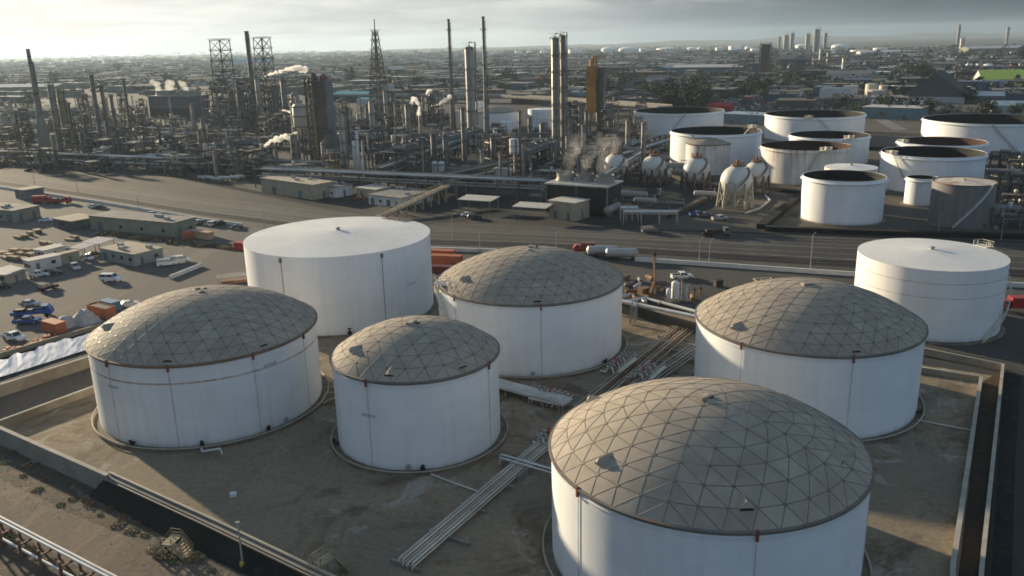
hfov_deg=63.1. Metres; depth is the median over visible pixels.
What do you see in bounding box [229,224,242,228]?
parked car
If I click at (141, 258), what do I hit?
door
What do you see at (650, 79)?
town building
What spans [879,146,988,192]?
storage tank
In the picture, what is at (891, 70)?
town building
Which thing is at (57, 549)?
pipe rack
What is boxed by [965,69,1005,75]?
town building
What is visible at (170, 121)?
column
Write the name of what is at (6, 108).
process unit
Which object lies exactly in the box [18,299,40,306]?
parked car
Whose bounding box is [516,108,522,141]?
column
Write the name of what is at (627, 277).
pump
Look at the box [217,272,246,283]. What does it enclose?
storage rack
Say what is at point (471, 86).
column
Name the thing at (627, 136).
vessel
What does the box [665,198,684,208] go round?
horizontal drum
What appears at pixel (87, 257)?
parked car
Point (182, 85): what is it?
town building
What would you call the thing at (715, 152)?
storage tank
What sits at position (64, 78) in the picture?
town building
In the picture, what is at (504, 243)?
rail track
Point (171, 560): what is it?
scrub bush
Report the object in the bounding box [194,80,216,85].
town building
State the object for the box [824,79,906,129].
street
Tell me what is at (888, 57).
process unit
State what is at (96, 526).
dry grass
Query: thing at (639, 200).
horizontal drum
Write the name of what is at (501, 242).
rail track
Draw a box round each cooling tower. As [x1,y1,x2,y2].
[146,90,208,118]
[544,171,622,216]
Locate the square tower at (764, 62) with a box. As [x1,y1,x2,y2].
[758,42,771,72]
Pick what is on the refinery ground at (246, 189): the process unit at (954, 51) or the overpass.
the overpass
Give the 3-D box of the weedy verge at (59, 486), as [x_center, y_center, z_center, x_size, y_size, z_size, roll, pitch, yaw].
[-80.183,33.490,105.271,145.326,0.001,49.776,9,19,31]
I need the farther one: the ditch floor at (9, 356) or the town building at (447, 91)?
the town building at (447, 91)
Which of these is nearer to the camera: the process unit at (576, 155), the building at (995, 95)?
the process unit at (576, 155)
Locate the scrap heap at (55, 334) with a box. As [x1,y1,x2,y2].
[46,332,59,336]
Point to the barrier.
(184, 271)
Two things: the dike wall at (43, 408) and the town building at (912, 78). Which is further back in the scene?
the town building at (912, 78)
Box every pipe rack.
[0,150,164,171]
[0,515,116,575]
[30,123,213,138]
[110,152,170,169]
[167,156,328,174]
[252,166,549,202]
[277,130,379,150]
[369,136,473,184]
[427,157,526,196]
[469,132,560,149]
[594,149,651,185]
[607,134,665,150]
[621,138,669,159]
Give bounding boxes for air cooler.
[208,136,257,162]
[367,129,474,170]
[389,127,483,160]
[517,137,558,170]
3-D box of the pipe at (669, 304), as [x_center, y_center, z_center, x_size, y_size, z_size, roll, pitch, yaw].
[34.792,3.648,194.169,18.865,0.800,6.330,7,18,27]
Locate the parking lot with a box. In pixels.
[0,189,434,358]
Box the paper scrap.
[230,491,236,497]
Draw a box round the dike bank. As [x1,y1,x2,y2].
[90,480,304,575]
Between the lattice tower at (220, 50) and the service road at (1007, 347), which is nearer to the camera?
the service road at (1007, 347)
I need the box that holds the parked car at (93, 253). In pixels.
[86,251,100,255]
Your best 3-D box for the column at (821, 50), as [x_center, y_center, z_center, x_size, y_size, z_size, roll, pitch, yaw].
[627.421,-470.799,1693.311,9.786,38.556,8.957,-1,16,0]
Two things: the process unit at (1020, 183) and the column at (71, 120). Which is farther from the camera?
the column at (71, 120)
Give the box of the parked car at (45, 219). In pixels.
[38,217,52,221]
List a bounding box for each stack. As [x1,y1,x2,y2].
[6,255,20,260]
[8,248,20,252]
[13,235,22,238]
[16,251,24,256]
[17,234,29,237]
[21,248,32,251]
[25,252,33,256]
[26,49,51,151]
[32,228,41,232]
[38,240,48,245]
[64,238,75,240]
[70,235,79,238]
[244,31,256,121]
[446,19,455,128]
[480,16,489,146]
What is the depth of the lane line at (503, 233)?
268.78 m
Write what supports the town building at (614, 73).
on the ground at (904, 44)
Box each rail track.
[2,182,1023,272]
[2,183,1023,274]
[6,182,1014,270]
[6,184,1019,275]
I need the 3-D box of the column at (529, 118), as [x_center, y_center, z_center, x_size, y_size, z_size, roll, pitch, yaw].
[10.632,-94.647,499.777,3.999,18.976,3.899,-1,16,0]
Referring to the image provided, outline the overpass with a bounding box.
[333,93,672,111]
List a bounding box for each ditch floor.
[0,331,91,359]
[958,372,999,575]
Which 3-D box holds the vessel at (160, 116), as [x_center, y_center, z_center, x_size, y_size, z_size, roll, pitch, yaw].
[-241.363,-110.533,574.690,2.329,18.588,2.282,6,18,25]
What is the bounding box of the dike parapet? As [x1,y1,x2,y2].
[103,471,334,575]
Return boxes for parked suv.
[0,282,11,288]
[37,282,58,290]
[69,261,80,270]
[197,219,211,224]
[207,220,215,226]
[214,220,225,225]
[467,213,480,218]
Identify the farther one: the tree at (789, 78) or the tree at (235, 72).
the tree at (235, 72)
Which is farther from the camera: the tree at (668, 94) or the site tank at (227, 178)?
the tree at (668, 94)
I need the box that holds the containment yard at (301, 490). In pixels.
[1,290,991,575]
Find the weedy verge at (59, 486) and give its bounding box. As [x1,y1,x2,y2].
[0,445,246,575]
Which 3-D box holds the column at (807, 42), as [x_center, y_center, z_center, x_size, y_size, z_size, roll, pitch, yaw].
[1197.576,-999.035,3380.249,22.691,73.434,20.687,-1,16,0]
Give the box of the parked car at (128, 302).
[121,299,138,307]
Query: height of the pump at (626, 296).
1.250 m
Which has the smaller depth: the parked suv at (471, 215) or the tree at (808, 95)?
the parked suv at (471, 215)
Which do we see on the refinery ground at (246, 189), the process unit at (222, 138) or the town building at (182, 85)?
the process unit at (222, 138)
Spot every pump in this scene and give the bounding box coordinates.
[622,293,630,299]
[624,274,630,280]
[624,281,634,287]
[625,289,636,293]
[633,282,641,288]
[639,298,646,303]
[645,274,653,280]
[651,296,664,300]
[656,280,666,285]
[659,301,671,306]
[690,293,694,300]
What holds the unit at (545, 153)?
on the refinery ground at (246, 189)
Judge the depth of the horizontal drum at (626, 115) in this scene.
653.80 m
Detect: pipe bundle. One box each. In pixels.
[391,437,551,572]
[499,453,551,481]
[569,325,693,407]
[632,343,694,383]
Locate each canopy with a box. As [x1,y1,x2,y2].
[0,265,24,279]
[69,242,95,254]
[81,236,114,251]
[457,194,499,212]
[512,201,552,221]
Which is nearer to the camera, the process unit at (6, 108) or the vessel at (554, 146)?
the vessel at (554, 146)
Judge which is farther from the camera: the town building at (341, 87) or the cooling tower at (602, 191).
the town building at (341, 87)
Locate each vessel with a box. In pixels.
[49,134,59,166]
[54,127,62,155]
[76,95,81,121]
[77,130,86,156]
[86,107,92,133]
[105,96,109,115]
[127,130,135,154]
[143,106,149,125]
[159,115,162,131]
[167,96,173,120]
[183,118,190,137]
[189,102,195,131]
[211,149,218,175]
[236,104,242,131]
[255,106,261,131]
[273,148,277,172]
[289,92,313,159]
[319,140,327,175]
[349,108,353,134]
[351,141,356,169]
[354,131,360,169]
[358,97,361,117]
[360,140,365,176]
[360,152,366,169]
[366,132,370,159]
[393,101,396,125]
[401,135,407,155]
[417,109,422,133]
[428,131,437,171]
[431,161,437,172]
[437,161,445,179]
[441,131,449,170]
[479,148,484,170]
[488,135,497,174]
[498,151,501,183]
[507,138,521,189]
[521,143,524,176]
[527,151,531,171]
[548,144,552,161]
[553,141,556,162]
[564,134,569,156]
[580,122,586,153]
[584,111,588,136]
[624,118,631,155]
[639,122,647,143]
[640,141,645,166]
[666,287,672,300]
[671,279,681,299]
[683,283,689,301]
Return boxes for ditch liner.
[0,333,89,376]
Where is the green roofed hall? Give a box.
[973,69,1023,85]
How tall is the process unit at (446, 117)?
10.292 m
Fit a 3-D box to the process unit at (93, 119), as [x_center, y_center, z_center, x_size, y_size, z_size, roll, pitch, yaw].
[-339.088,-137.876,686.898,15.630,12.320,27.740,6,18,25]
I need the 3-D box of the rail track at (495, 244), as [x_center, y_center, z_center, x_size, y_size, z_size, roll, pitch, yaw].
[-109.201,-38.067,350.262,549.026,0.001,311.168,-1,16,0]
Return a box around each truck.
[0,330,26,341]
[10,303,54,317]
[12,315,41,324]
[26,269,49,277]
[31,195,52,203]
[43,267,62,274]
[50,196,72,203]
[351,195,365,199]
[573,241,594,253]
[670,271,693,279]
[689,210,701,216]
[696,211,713,217]
[701,226,730,236]
[711,214,728,220]
[1003,295,1023,312]
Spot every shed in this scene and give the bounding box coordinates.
[0,202,40,221]
[14,186,44,199]
[51,213,90,230]
[87,210,195,236]
[99,241,163,265]
[260,174,333,199]
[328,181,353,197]
[355,184,391,198]
[367,186,432,206]
[492,167,506,182]
[502,168,513,183]
[548,196,590,221]
[724,111,766,125]
[862,104,928,119]
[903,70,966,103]
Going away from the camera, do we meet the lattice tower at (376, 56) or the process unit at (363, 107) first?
the lattice tower at (376, 56)
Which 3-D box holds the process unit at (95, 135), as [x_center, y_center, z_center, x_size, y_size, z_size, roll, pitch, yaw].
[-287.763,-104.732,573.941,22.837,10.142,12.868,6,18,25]
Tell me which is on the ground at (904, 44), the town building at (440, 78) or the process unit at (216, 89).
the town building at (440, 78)
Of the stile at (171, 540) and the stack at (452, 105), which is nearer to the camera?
the stile at (171, 540)
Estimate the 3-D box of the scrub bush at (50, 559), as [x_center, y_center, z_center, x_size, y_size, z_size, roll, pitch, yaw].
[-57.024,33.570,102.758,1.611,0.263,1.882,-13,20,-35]
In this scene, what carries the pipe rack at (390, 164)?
on the refinery ground at (246, 189)
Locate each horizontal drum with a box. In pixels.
[116,161,129,169]
[190,161,207,171]
[426,122,437,128]
[443,126,450,130]
[534,125,549,132]
[537,163,551,171]
[544,159,553,165]
[571,143,596,153]
[586,131,592,138]
[604,199,620,216]
[615,120,625,125]
[620,112,633,119]
[621,188,647,200]
[630,136,636,146]
[634,195,656,206]
[656,188,664,199]
[660,155,669,161]
[661,168,671,183]
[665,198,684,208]
[666,160,686,172]
[674,166,682,175]
[694,188,716,199]
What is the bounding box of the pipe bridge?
[499,378,572,412]
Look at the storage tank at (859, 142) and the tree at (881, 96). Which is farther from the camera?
the tree at (881, 96)
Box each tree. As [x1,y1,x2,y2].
[46,71,59,82]
[99,81,109,87]
[113,64,121,70]
[160,72,174,88]
[232,67,240,75]
[276,72,290,80]
[342,66,357,78]
[492,70,506,79]
[500,59,508,65]
[501,68,516,78]
[509,74,519,80]
[522,65,530,71]
[540,75,548,82]
[571,77,582,85]
[606,76,614,90]
[611,78,625,91]
[615,70,628,82]
[623,69,639,81]
[634,84,645,93]
[640,80,659,91]
[648,83,666,97]
[651,82,666,93]
[657,90,679,103]
[658,88,676,103]
[660,77,676,95]
[664,84,678,93]
[669,94,685,106]
[675,81,695,106]
[678,84,700,106]
[680,80,696,106]
[685,76,701,89]
[691,85,708,106]
[692,76,707,85]
[694,68,705,75]
[696,85,714,106]
[701,79,713,97]
[728,72,737,79]
[737,81,749,95]
[740,84,748,95]
[745,75,759,82]
[748,85,756,94]
[751,73,764,80]
[752,76,773,99]
[781,74,792,86]
[804,89,815,96]
[819,99,832,109]
[830,100,842,109]
[831,92,849,109]
[843,105,856,111]
[849,101,862,110]
[863,97,873,105]
[875,93,889,103]
[879,95,896,104]
[887,98,905,104]
[898,97,909,104]
[900,59,917,73]
[906,96,922,104]
[915,61,931,71]
[922,97,941,115]
[941,104,953,113]
[953,106,962,112]
[958,52,970,59]
[960,90,970,100]
[963,83,977,90]
[965,87,979,103]
[966,106,980,113]
[977,99,997,113]
[987,104,1001,113]
[995,49,1004,56]
[1006,105,1020,114]
[1008,102,1021,114]
[1017,45,1023,58]
[1018,102,1023,114]
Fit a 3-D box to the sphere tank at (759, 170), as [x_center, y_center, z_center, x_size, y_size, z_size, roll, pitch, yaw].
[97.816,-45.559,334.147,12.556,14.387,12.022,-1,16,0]
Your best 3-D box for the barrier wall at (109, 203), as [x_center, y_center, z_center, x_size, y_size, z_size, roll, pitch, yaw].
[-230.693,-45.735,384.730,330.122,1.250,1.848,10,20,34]
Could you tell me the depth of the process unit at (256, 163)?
411.69 m
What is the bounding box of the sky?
[0,0,1023,58]
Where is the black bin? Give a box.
[713,279,723,286]
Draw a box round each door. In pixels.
[6,214,12,221]
[55,324,61,332]
[61,322,66,332]
[97,222,103,229]
[103,252,107,260]
[116,301,121,309]
[140,256,144,264]
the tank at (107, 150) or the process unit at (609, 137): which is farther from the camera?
the tank at (107, 150)
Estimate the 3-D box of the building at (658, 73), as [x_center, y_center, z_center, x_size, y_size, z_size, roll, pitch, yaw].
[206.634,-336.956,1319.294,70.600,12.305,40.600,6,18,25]
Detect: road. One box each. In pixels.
[0,171,1023,251]
[0,176,1023,268]
[0,480,215,575]
[435,252,1023,371]
[1012,375,1023,575]
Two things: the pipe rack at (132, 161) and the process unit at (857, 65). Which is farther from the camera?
the process unit at (857, 65)
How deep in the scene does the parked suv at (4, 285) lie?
222.09 m
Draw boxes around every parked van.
[98,273,121,281]
[156,257,177,266]
[170,255,190,262]
[641,225,658,232]
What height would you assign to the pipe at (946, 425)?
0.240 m
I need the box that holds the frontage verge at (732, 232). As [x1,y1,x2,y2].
[0,169,1023,244]
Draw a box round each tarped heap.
[58,316,76,328]
[73,309,101,326]
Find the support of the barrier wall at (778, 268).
on the ground at (904, 44)
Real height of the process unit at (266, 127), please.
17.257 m
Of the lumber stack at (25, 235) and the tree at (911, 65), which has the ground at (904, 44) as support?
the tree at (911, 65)
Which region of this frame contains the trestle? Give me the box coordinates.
[366,182,449,216]
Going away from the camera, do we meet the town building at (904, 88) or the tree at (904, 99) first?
the tree at (904, 99)
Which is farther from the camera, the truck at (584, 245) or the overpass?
the overpass
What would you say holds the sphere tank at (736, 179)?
on the tank farm ground at (897, 215)
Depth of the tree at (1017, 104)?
605.28 m
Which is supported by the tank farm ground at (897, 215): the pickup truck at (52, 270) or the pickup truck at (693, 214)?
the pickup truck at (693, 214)
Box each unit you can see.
[0,101,7,106]
[0,106,18,117]
[0,124,20,153]
[0,126,20,147]
[4,140,25,165]
[14,108,38,149]
[15,107,34,133]
[15,154,43,165]
[18,145,58,171]
[20,89,33,106]
[20,129,36,146]
[46,117,54,132]
[59,125,78,164]
[59,151,98,166]
[72,110,95,153]
[72,119,81,140]
[74,91,93,121]
[75,134,134,152]
[76,157,116,171]
[78,94,97,115]
[78,129,104,142]
[79,115,110,123]
[88,147,112,167]
[93,110,112,129]
[107,126,125,159]
[111,113,125,125]
[111,136,165,159]
[112,125,133,141]
[115,105,144,123]
[116,89,128,113]
[119,112,142,128]
[130,107,144,125]
[130,124,148,144]
[135,118,147,137]
[136,98,149,120]
[142,116,160,131]
[146,138,178,151]
[146,156,181,172]
[147,132,190,159]
[153,128,190,139]
[154,144,172,156]
[155,137,202,153]
[156,151,199,169]
[164,113,188,129]
[164,155,186,176]
[170,132,190,140]
[171,140,211,156]
[174,124,197,139]
[182,145,201,160]
[197,143,228,173]
[200,86,226,126]
[205,145,236,167]
[206,110,219,139]
[206,131,242,143]
[208,125,245,141]
[210,78,231,128]
[211,128,224,154]
[212,113,222,128]
[217,99,248,123]
[219,97,235,132]
[224,136,250,178]
[226,117,244,145]
[232,142,278,158]
[232,146,259,167]
[236,77,256,129]
[244,143,270,171]
[245,154,266,174]
[247,76,265,125]
[251,132,289,148]
[255,120,281,134]
[256,113,275,139]
[258,123,285,135]
[260,85,283,120]
[266,95,293,114]
[269,115,282,143]
[271,110,291,137]
[277,161,318,174]
[303,73,338,166]
[304,142,339,154]
[321,149,346,181]
[335,97,348,112]
[335,112,345,143]
[350,118,369,134]
[352,131,369,142]
[357,104,366,113]
[361,131,390,149]
[365,102,380,128]
[367,102,389,120]
[370,124,389,177]
[374,135,400,161]
[374,145,428,179]
[376,130,409,142]
[379,113,386,130]
[382,116,396,144]
[384,119,405,129]
[385,123,419,133]
[388,99,405,118]
[396,106,404,120]
[406,133,433,187]
[409,92,425,125]
[411,132,441,155]
[424,111,449,123]
[425,90,442,126]
[427,149,441,168]
[428,101,438,122]
[444,165,491,182]
[483,133,511,166]
[488,123,507,158]
[504,132,528,165]
[525,139,553,164]
[534,167,568,184]
[539,147,552,160]
[561,148,582,166]
[562,145,583,177]
[566,106,577,144]
[569,100,587,143]
[576,151,608,178]
[583,105,595,119]
[588,148,607,159]
[594,127,619,146]
[598,103,615,139]
[600,134,622,162]
[606,92,618,117]
[607,139,630,150]
[609,144,639,156]
[625,122,640,143]
[629,105,647,120]
[630,115,643,136]
[636,91,647,109]
[733,63,745,70]
[743,55,754,72]
[771,50,778,63]
[774,66,793,78]
[782,63,804,72]
[793,55,805,77]
[801,62,816,68]
[814,60,828,66]
[821,50,829,62]
[836,53,850,56]
[851,62,867,69]
[860,60,877,69]
[871,50,881,65]
[878,55,891,60]
[896,55,909,75]
[922,50,933,62]
[929,55,944,61]
[950,45,957,55]
[952,63,971,74]
[961,61,981,69]
[979,56,995,61]
[983,201,1023,228]
[985,166,1023,187]
[986,149,1023,173]
[989,53,1002,59]
[997,172,1023,201]
[998,189,1023,221]
[1001,44,1008,55]
[1001,150,1023,168]
[1003,63,1023,69]
[1006,156,1023,179]
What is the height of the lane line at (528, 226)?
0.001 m
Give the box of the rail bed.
[0,181,1023,277]
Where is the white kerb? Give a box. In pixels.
[745,194,770,213]
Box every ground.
[0,36,1023,575]
[0,95,743,227]
[616,111,1023,240]
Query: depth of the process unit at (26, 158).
464.98 m
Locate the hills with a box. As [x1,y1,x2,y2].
[383,32,1023,50]
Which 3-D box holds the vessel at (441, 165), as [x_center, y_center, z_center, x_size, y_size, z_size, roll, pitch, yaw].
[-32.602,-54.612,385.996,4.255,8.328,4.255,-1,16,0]
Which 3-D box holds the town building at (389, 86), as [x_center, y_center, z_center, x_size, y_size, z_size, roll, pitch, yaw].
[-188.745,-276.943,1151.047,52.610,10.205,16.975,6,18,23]
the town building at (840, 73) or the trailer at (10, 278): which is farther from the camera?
the town building at (840, 73)
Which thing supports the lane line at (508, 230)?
on the frontage road at (1012, 248)
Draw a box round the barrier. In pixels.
[169,263,202,278]
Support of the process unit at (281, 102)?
on the refinery ground at (246, 189)
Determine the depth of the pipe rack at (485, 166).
363.24 m
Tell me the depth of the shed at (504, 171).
366.30 m
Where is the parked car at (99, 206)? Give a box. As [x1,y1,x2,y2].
[93,205,106,208]
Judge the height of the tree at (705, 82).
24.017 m
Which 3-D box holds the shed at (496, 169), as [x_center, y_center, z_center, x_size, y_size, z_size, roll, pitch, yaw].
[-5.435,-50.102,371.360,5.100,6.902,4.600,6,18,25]
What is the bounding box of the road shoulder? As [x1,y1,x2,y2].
[0,185,1023,282]
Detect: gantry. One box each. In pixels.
[620,206,638,221]
[623,210,677,224]
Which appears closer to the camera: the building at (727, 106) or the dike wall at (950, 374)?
the dike wall at (950, 374)
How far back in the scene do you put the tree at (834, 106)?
665.30 m
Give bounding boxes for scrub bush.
[2,530,15,538]
[21,460,37,467]
[22,543,34,553]
[30,486,43,492]
[43,556,54,564]
[82,499,96,506]
[95,230,108,235]
[104,505,114,511]
[108,520,126,528]
[116,514,130,521]
[117,232,130,236]
[123,526,138,533]
[128,235,141,239]
[139,236,152,240]
[145,545,157,553]
[152,550,169,560]
[162,236,173,240]
[166,238,178,244]
[166,555,181,564]
[177,238,191,243]
[183,554,200,564]
[188,550,205,559]
[189,242,201,246]
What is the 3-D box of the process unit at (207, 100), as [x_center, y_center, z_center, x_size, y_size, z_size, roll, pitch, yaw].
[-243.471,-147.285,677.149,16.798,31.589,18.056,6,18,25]
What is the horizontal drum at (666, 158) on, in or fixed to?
on the refinery ground at (246, 189)
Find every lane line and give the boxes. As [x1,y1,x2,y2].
[0,173,1023,251]
[2,178,1023,262]
[3,172,1009,247]
[6,171,1022,244]
[6,176,1023,256]
[6,181,1023,268]
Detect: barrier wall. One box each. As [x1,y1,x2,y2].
[0,186,242,224]
[431,247,494,252]
[635,257,1023,287]
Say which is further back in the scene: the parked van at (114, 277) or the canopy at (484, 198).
the canopy at (484, 198)
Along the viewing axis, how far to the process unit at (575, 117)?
498.75 m
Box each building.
[0,83,71,92]
[0,90,8,95]
[0,95,33,102]
[0,107,59,116]
[39,89,84,96]
[50,76,83,80]
[103,85,133,92]
[106,77,135,80]
[133,84,164,91]
[145,77,179,80]
[149,83,167,88]
[167,82,191,86]
[186,77,225,83]
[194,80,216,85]
[226,59,277,64]
[261,82,303,91]
[285,84,308,93]
[294,75,319,79]
[333,78,364,82]
[333,84,357,92]
[333,91,376,101]
[341,88,377,91]
[347,79,387,84]
[356,97,380,103]
[358,83,394,91]
[381,67,407,70]
[388,88,405,92]
[400,74,435,75]
[401,65,431,68]
[405,70,425,74]
[405,88,448,92]
[417,70,448,73]
[424,75,457,76]
[426,82,465,87]
[426,89,465,99]
[429,71,456,73]
[435,77,465,82]
[441,67,463,69]
[449,86,482,89]
[465,88,506,97]
[474,73,499,77]
[478,70,511,72]
[499,78,533,81]
[511,92,549,103]
[512,72,530,76]
[519,87,559,95]
[526,72,550,76]
[533,74,559,76]
[534,77,559,83]
[568,90,619,99]
[568,91,607,105]
[579,80,613,87]
[597,54,605,58]
[606,66,628,71]
[606,70,625,76]
[609,65,643,66]
[615,88,644,94]
[616,80,646,88]
[617,71,667,76]
[622,96,683,107]
[625,90,657,97]
[637,78,667,80]
[647,78,675,88]
[652,65,671,70]
[659,76,698,79]
[672,64,746,74]
[683,72,709,76]
[684,94,718,106]
[707,60,738,62]
[707,103,733,110]
[708,84,733,87]
[710,75,741,81]
[710,87,739,98]
[714,72,740,75]
[735,79,775,86]
[740,84,777,94]
[741,72,779,76]
[750,62,759,72]
[751,88,803,96]
[759,92,799,100]
[775,97,818,107]
[780,55,810,68]
[800,69,830,76]
[806,68,848,69]
[813,84,836,94]
[814,63,851,65]
[823,95,864,105]
[826,70,872,80]
[830,65,847,68]
[830,77,872,85]
[833,57,864,59]
[843,85,858,94]
[848,75,897,77]
[856,50,904,53]
[870,94,908,99]
[870,99,924,104]
[876,69,910,75]
[877,60,892,64]
[885,80,898,85]
[892,85,916,94]
[897,76,954,84]
[918,62,953,65]
[943,57,978,58]
[955,65,1004,69]
[958,79,1000,89]
[959,45,1023,51]
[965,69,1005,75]
[966,91,1004,102]
[982,61,1023,63]
[990,100,1023,113]
[1004,90,1023,100]
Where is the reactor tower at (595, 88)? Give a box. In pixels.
[586,56,605,130]
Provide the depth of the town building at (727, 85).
919.85 m
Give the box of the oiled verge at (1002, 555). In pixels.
[991,369,1020,575]
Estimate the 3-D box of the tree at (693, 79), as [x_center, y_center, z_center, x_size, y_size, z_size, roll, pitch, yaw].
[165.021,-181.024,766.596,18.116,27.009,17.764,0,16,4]
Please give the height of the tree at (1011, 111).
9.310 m
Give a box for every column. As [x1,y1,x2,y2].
[0,110,11,149]
[5,97,18,141]
[45,81,63,149]
[54,87,73,152]
[66,102,76,148]
[87,72,103,145]
[97,82,111,144]
[107,93,120,147]
[120,77,132,133]
[155,124,163,148]
[167,119,174,149]
[195,129,203,156]
[198,114,207,151]
[228,87,237,125]
[233,75,248,114]
[253,75,263,130]
[267,82,280,122]
[278,77,289,129]
[286,130,300,162]
[322,128,334,166]
[336,109,349,168]
[343,104,351,149]
[367,97,376,147]
[382,88,389,121]
[389,91,396,123]
[403,101,412,137]
[458,103,468,164]
[464,42,477,127]
[511,134,519,181]
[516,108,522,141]
[526,114,532,141]
[538,119,547,139]
[549,33,560,153]
[558,31,567,153]
[566,114,572,145]
[577,107,581,144]
[607,104,612,142]
[777,35,780,49]
[783,33,789,49]
[789,31,794,48]
[805,32,810,48]
[813,27,820,52]
[819,46,823,60]
[823,32,827,49]
[841,56,847,68]
[956,25,960,44]
[959,36,964,48]
[1005,26,1009,43]
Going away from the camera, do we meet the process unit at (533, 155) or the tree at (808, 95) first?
the process unit at (533, 155)
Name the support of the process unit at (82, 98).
on the refinery ground at (246, 189)
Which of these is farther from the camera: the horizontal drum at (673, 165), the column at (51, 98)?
the column at (51, 98)
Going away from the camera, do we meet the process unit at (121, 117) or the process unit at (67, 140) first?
the process unit at (67, 140)
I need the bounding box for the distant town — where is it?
[0,47,1023,106]
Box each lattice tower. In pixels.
[207,38,236,122]
[252,36,275,111]
[368,19,391,123]
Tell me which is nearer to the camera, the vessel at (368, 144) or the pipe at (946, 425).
the pipe at (946, 425)
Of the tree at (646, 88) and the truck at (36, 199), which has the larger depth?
the tree at (646, 88)
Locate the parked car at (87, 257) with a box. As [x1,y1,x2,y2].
[80,254,93,260]
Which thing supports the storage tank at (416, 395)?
on the containment yard at (301, 490)
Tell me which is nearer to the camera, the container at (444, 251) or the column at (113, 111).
the container at (444, 251)
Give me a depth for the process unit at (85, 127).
507.54 m
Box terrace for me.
[0,368,92,418]
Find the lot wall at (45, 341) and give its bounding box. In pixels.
[0,322,104,357]
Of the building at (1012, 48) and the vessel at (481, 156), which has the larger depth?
the building at (1012, 48)
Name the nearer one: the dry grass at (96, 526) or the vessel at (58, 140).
the dry grass at (96, 526)
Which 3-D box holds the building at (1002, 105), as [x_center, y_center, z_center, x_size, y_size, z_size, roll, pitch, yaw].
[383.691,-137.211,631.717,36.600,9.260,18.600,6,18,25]
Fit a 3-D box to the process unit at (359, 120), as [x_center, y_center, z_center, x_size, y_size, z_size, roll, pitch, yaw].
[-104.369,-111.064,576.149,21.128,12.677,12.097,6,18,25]
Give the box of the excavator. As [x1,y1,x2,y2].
[637,252,658,301]
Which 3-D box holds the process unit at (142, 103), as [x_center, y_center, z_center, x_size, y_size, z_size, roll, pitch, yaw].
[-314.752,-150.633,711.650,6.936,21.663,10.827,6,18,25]
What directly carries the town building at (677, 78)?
on the ground at (904, 44)
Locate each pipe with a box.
[431,473,482,493]
[627,296,694,312]
[918,419,970,430]
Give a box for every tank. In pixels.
[84,284,329,454]
[97,146,110,153]
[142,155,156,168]
[197,175,205,180]
[204,175,213,180]
[211,177,220,182]
[218,176,230,181]
[230,175,239,180]
[243,212,437,338]
[329,315,507,476]
[434,245,627,380]
[455,110,467,128]
[475,101,483,108]
[476,106,517,130]
[500,120,512,132]
[527,107,551,130]
[542,376,875,575]
[568,49,581,52]
[601,47,616,51]
[602,148,630,183]
[619,47,636,52]
[634,107,724,136]
[638,150,668,185]
[639,48,648,51]
[656,47,678,50]
[669,124,762,170]
[679,152,711,190]
[685,138,730,175]
[689,277,928,444]
[716,160,753,209]
[728,46,741,49]
[745,156,770,194]
[759,140,853,185]
[762,110,866,140]
[788,131,871,163]
[795,44,804,47]
[796,170,888,226]
[824,163,877,172]
[831,44,848,48]
[854,238,1011,344]
[865,83,878,95]
[867,89,885,97]
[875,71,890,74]
[879,85,889,92]
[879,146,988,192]
[895,136,989,169]
[900,175,936,206]
[920,114,1023,154]
[924,176,997,228]
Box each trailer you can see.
[0,267,26,283]
[21,253,61,271]
[32,244,65,255]
[58,249,79,264]
[586,246,617,257]
[605,248,637,259]
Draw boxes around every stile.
[151,528,193,560]
[303,545,350,575]
[629,299,637,324]
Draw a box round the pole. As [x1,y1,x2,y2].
[235,521,244,566]
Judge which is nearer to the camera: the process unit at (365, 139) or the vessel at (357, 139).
the vessel at (357, 139)
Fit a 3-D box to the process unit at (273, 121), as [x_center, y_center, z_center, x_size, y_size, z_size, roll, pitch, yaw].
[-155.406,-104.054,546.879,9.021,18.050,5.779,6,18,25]
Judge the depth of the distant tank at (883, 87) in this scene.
875.07 m
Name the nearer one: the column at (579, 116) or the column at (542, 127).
the column at (579, 116)
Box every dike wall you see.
[0,356,89,396]
[0,386,94,426]
[0,426,109,488]
[622,300,695,333]
[921,366,982,575]
[923,347,1004,575]
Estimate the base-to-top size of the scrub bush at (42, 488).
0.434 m
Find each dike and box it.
[592,162,712,185]
[667,193,717,217]
[753,185,801,193]
[756,193,800,228]
[761,143,1016,158]
[765,225,1023,239]
[864,130,920,135]
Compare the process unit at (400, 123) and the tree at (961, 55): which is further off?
the tree at (961, 55)
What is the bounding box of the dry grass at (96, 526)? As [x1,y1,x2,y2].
[0,456,233,575]
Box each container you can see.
[41,318,66,333]
[86,301,116,318]
[98,298,121,310]
[181,230,193,238]
[189,229,214,239]
[233,241,243,249]
[431,248,455,253]
[431,253,462,264]
[432,264,453,272]
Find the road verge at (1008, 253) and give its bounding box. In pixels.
[0,174,1023,255]
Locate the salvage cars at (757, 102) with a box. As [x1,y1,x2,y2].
[704,92,892,106]
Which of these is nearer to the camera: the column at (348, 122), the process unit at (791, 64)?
the column at (348, 122)
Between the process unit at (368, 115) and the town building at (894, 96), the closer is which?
the process unit at (368, 115)
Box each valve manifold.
[528,385,573,410]
[532,427,550,450]
[600,351,636,374]
[626,358,665,380]

